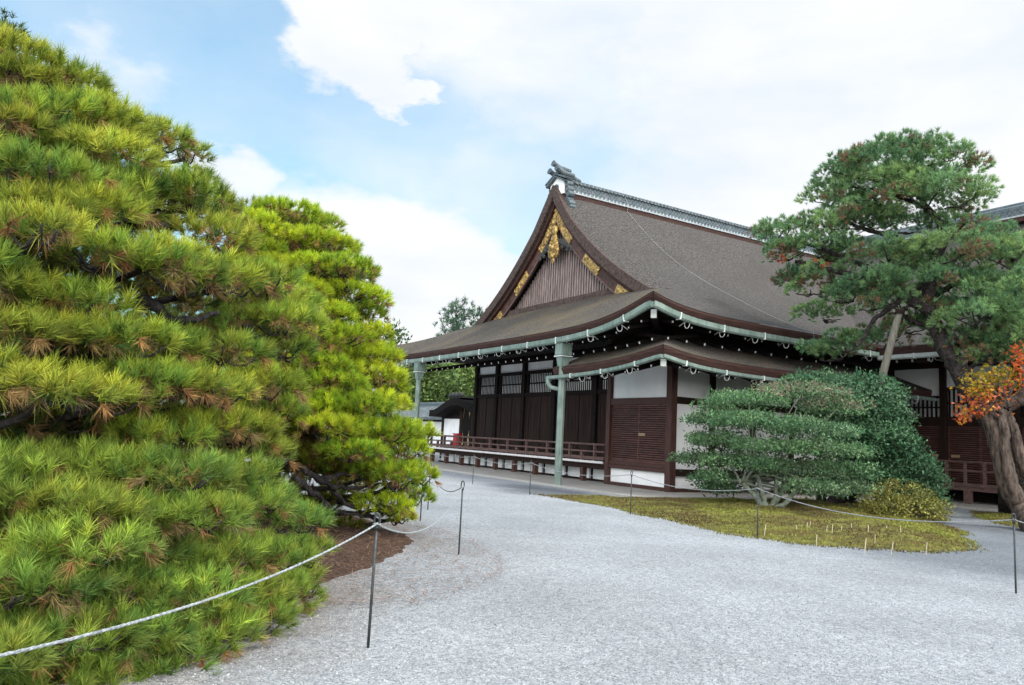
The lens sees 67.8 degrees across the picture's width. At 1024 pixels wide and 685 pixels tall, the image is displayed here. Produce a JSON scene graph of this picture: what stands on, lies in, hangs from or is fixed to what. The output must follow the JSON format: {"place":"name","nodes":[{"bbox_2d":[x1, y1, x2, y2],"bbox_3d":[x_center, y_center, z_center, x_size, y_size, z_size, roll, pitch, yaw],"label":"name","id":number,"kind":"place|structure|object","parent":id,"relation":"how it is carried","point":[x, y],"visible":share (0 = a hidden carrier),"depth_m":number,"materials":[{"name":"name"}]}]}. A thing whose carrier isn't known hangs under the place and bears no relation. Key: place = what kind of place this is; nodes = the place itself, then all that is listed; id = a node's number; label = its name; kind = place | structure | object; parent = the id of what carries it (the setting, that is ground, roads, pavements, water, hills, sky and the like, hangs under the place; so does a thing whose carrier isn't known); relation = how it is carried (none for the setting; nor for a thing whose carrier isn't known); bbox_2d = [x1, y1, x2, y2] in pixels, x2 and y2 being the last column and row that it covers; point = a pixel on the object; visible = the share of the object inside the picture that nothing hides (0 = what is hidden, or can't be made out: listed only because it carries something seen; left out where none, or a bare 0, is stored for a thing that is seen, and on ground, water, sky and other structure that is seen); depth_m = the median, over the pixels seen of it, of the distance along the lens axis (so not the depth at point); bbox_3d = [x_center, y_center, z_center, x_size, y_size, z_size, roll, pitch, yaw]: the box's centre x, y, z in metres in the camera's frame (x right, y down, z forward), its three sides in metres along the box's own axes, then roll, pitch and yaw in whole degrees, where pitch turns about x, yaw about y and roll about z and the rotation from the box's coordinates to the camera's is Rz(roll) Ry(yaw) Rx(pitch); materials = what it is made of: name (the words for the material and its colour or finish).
{"place":"outdoors","nodes":[
{"label":"outdoors","id":0,"kind":"place"},
{"bbox_2d":[0,0,1023,402],"label":"sky","id":1,"kind":"structure","parent":0,"point":[435,129],"materials":[{"name":"blue"}]},
{"bbox_2d":[26,445,1023,684],"bbox_3d":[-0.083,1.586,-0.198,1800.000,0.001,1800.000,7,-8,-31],"label":"gravel ground","id":2,"kind":"structure","parent":0,"point":[510,508],"depth_m":7.59,"materials":[{"name":"grey gravel"}]},
{"bbox_2d":[0,6,33,60],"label":"distant cedar","id":3,"kind":"object","parent":2,"relation":"on","point":[16,23],"visible":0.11,"depth_m":16.86,"materials":[{"name":"green plant"}]},
{"bbox_2d":[0,18,340,684],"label":"pine tree","id":4,"kind":"object","parent":2,"relation":"on","point":[104,529],"visible":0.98,"depth_m":5.39,"materials":[{"name":"green plant"}]},
{"bbox_2d":[94,193,443,528],"bbox_3d":[-4.014,0.279,13.151,7.273,5.738,5.558,0,-8,25],"label":"pine tree","id":5,"kind":"object","parent":2,"relation":"on","point":[344,443],"visible":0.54,"depth_m":10.96,"materials":[{"name":"green plant"}]},
{"bbox_2d":[149,511,413,594],"bbox_3d":[-4.799,2.580,10.967,6.709,0.320,9.201,7,-8,-31],"label":"needle litter mound","id":6,"kind":"object","parent":2,"relation":"on","point":[343,555],"visible":0.05,"depth_m":10.03,"materials":[{"name":"brown soil"}]},
{"bbox_2d":[234,505,507,612],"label":"fallen needles","id":7,"kind":"object","parent":6,"relation":"on","point":[403,564],"visible":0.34,"depth_m":9.03,"materials":[{"name":"plant"}]},
{"bbox_2d":[367,512,380,647],"bbox_3d":[-1.042,1.799,5.700,0.052,1.036,0.040,7,-8,-31],"label":"rope post","id":8,"kind":"object","parent":2,"relation":"on","point":[376,527],"visible":0.97,"depth_m":5.70,"materials":[{"name":"metal"}]},
{"bbox_2d":[0,480,463,656],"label":"rope","id":9,"kind":"object","parent":8,"relation":"hanging from","point":[135,621],"visible":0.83,"depth_m":3.72,"materials":[{"name":"white fabric"}]},
{"bbox_2d":[366,318,412,418],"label":"distant tree","id":10,"kind":"object","parent":2,"relation":"on","point":[398,332],"visible":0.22,"depth_m":47.72,"materials":[{"name":"green plant"}]},
{"bbox_2d":[373,402,455,456],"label":"tiled wall","id":11,"kind":"structure","parent":2,"relation":"on","point":[424,409],"depth_m":57.69,"materials":[{"name":"paint"}]},
{"bbox_2d":[381,363,468,402],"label":"garden tree","id":12,"kind":"object","parent":2,"relation":"on","point":[439,386],"visible":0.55,"depth_m":64.21,"materials":[{"name":"green plant"}]},
{"bbox_2d":[445,362,474,396],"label":"garden tree","id":13,"kind":"object","parent":2,"relation":"on","point":[468,376],"visible":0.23,"depth_m":70.50,"materials":[{"name":"green plant"}]},
{"bbox_2d":[433,296,486,335],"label":"distant pine","id":14,"kind":"object","parent":2,"relation":"on","point":[452,320],"visible":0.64,"depth_m":75.20,"materials":[{"name":"green plant"}]},
{"bbox_2d":[458,481,464,554],"bbox_3d":[-0.694,2.393,10.317,0.052,1.036,0.040,7,-8,-31],"label":"rope post","id":15,"kind":"object","parent":2,"relation":"on","point":[460,517],"visible":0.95,"depth_m":10.31,"materials":[{"name":"metal"}]},
{"bbox_2d":[630,471,632,514],"bbox_3d":[2.722,3.455,17.405,0.052,1.036,0.040,7,-8,-31],"label":"rope post","id":16,"kind":"object","parent":2,"relation":"on","point":[631,492],"visible":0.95,"depth_m":17.40,"materials":[{"name":"metal"}]},
{"bbox_2d":[426,452,1015,521],"bbox_3d":[0.324,3.600,22.184,0.428,0.238,28.092,6,-8,-26],"label":"rope","id":17,"kind":"object","parent":16,"relation":"attached to","point":[778,496],"visible":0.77,"depth_m":13.08,"materials":[{"name":"white fabric"}]},
{"bbox_2d":[384,160,978,493],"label":"palace hall","id":18,"kind":"structure","parent":2,"relation":"on","point":[607,336],"depth_m":32.17,"materials":[{"name":"brown wood"}]},
{"bbox_2d":[453,433,460,445],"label":"extinguisher box","id":19,"kind":"object","parent":18,"relation":"on","point":[456,438],"visible":0.48,"depth_m":41.78,"materials":[{"name":"red paint"}]},
{"bbox_2d":[478,377,494,394],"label":"lattice window","id":20,"kind":"structure","parent":18,"relation":"in","point":[486,385],"depth_m":42.15,"materials":[{"name":"paper"}]},
{"bbox_2d":[499,375,521,393],"bbox_3d":[-0.001,2.199,39.772,0.135,0.940,2.470,7,-8,-31],"label":"lattice window","id":21,"kind":"structure","parent":18,"relation":"in","point":[507,384],"depth_m":39.95,"materials":[{"name":"paper"}]},
{"bbox_2d":[526,372,551,392],"bbox_3d":[1.421,1.981,37.428,0.135,0.940,2.470,7,-8,-31],"label":"lattice window","id":22,"kind":"structure","parent":18,"relation":"in","point":[535,382],"depth_m":37.69,"materials":[{"name":"paint"}]},
{"bbox_2d":[557,377,592,390],"bbox_3d":[2.958,1.745,34.893,0.135,0.940,2.920,7,-8,-31],"label":"lattice window","id":23,"kind":"structure","parent":18,"relation":"in","point":[573,385],"depth_m":34.77,"materials":[{"name":"paint"}]},
{"bbox_2d":[598,376,607,389],"bbox_3d":[4.677,1.482,32.059,0.135,0.940,3.170,7,-8,-31],"label":"lattice window","id":24,"kind":"structure","parent":18,"relation":"in","point":[602,382],"depth_m":33.19,"materials":[{"name":"paint"}]},
{"bbox_2d":[435,467,997,511],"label":"stone kerb","id":25,"kind":"structure","parent":2,"relation":"on","point":[624,495],"depth_m":25.46,"materials":[{"name":"grey stone"}]},
{"bbox_2d":[756,484,758,538],"bbox_3d":[4.513,3.123,13.991,0.052,1.036,0.040,7,-8,-31],"label":"rope post","id":26,"kind":"object","parent":2,"relation":"on","point":[757,509],"visible":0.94,"depth_m":13.99,"materials":[{"name":"metal"}]},
{"bbox_2d":[846,308,907,503],"bbox_3d":[10.979,2.027,23.140,0.415,6.113,1.971,9,-9,-38],"label":"support pole","id":27,"kind":"object","parent":2,"relation":"on","point":[898,313],"visible":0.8,"depth_m":22.89,"materials":[{"name":"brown wood"}]},
{"bbox_2d":[747,126,1023,513],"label":"pine tree","id":28,"kind":"object","parent":2,"relation":"on","point":[909,176],"visible":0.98,"depth_m":22.95,"materials":[{"name":"green plant"}]},
{"bbox_2d":[818,202,1023,503],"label":"palace wing","id":29,"kind":"structure","parent":2,"relation":"on","point":[963,451],"depth_m":30.77,"materials":[{"name":"brown wood"}]},
{"bbox_2d":[898,398,939,416],"bbox_3d":[16.992,2.774,32.350,0.115,0.775,2.540,7,-8,-31],"label":"lattice window","id":30,"kind":"structure","parent":29,"relation":"in","point":[925,408],"depth_m":31.88,"materials":[{"name":"paint"}]},
{"bbox_2d":[947,388,1012,416],"bbox_3d":[18.435,2.386,30.006,0.115,1.115,2.530,7,-8,-31],"label":"lattice window","id":31,"kind":"structure","parent":29,"relation":"in","point":[952,394],"depth_m":30.78,"materials":[{"name":"paint"}]},
{"bbox_2d":[949,340,1023,531],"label":"maple tree","id":32,"kind":"object","parent":2,"relation":"on","point":[1001,428],"visible":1,"depth_m":19.30,"materials":[{"name":"orange plant"}]},
{"bbox_2d":[1011,513,1016,593],"bbox_3d":[6.300,2.661,9.540,0.052,1.036,0.040,7,-8,-31],"label":"rope post","id":33,"kind":"object","parent":2,"relation":"on","point":[1014,542],"visible":0.97,"depth_m":9.54,"materials":[{"name":"metal"}]},
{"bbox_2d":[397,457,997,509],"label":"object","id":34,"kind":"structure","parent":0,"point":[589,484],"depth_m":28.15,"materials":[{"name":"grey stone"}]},
{"bbox_2d":[429,392,473,457],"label":"court gate","id":35,"kind":"structure","parent":34,"relation":"on","point":[455,412],"depth_m":48.24,"materials":[{"name":"black paint"}]},
{"bbox_2d":[461,408,470,445],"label":"gate door","id":36,"kind":"structure","parent":35,"relation":"in","point":[466,416],"depth_m":47.61,"materials":[{"name":"black paint"}]},
{"bbox_2d":[530,493,1017,553],"bbox_3d":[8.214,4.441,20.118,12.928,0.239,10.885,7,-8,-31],"label":"moss ground","id":37,"kind":"structure","parent":0,"point":[825,535],"depth_m":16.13,"materials":[{"name":"green plant"}]},
{"bbox_2d":[666,378,885,507],"bbox_3d":[6.908,2.732,20.480,5.606,3.768,5.654,0,-8,21],"label":"clipped shrub","id":38,"kind":"object","parent":37,"relation":"on","point":[761,463],"visible":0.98,"depth_m":19.62,"materials":[{"name":"green plant"}]},
{"bbox_2d":[776,365,955,508],"bbox_3d":[10.829,3.021,23.481,5.170,4.546,5.763,0,-8,24],"label":"evergreen shrub","id":39,"kind":"object","parent":37,"relation":"on","point":[886,424],"visible":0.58,"depth_m":21.91,"materials":[{"name":"green plant"}]},
{"bbox_2d":[853,477,955,520],"bbox_3d":[10.190,4.077,19.687,2.192,1.224,2.287,7,-8,-31],"label":"shrub","id":40,"kind":"object","parent":37,"relation":"on","point":[880,505],"visible":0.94,"depth_m":19.57,"materials":[{"name":"green plant"}]},
{"bbox_2d":[973,511,1018,526],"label":"moss ground","id":41,"kind":"structure","parent":0,"point":[999,518],"depth_m":21.64,"materials":[{"name":"green plant"}]}
]}

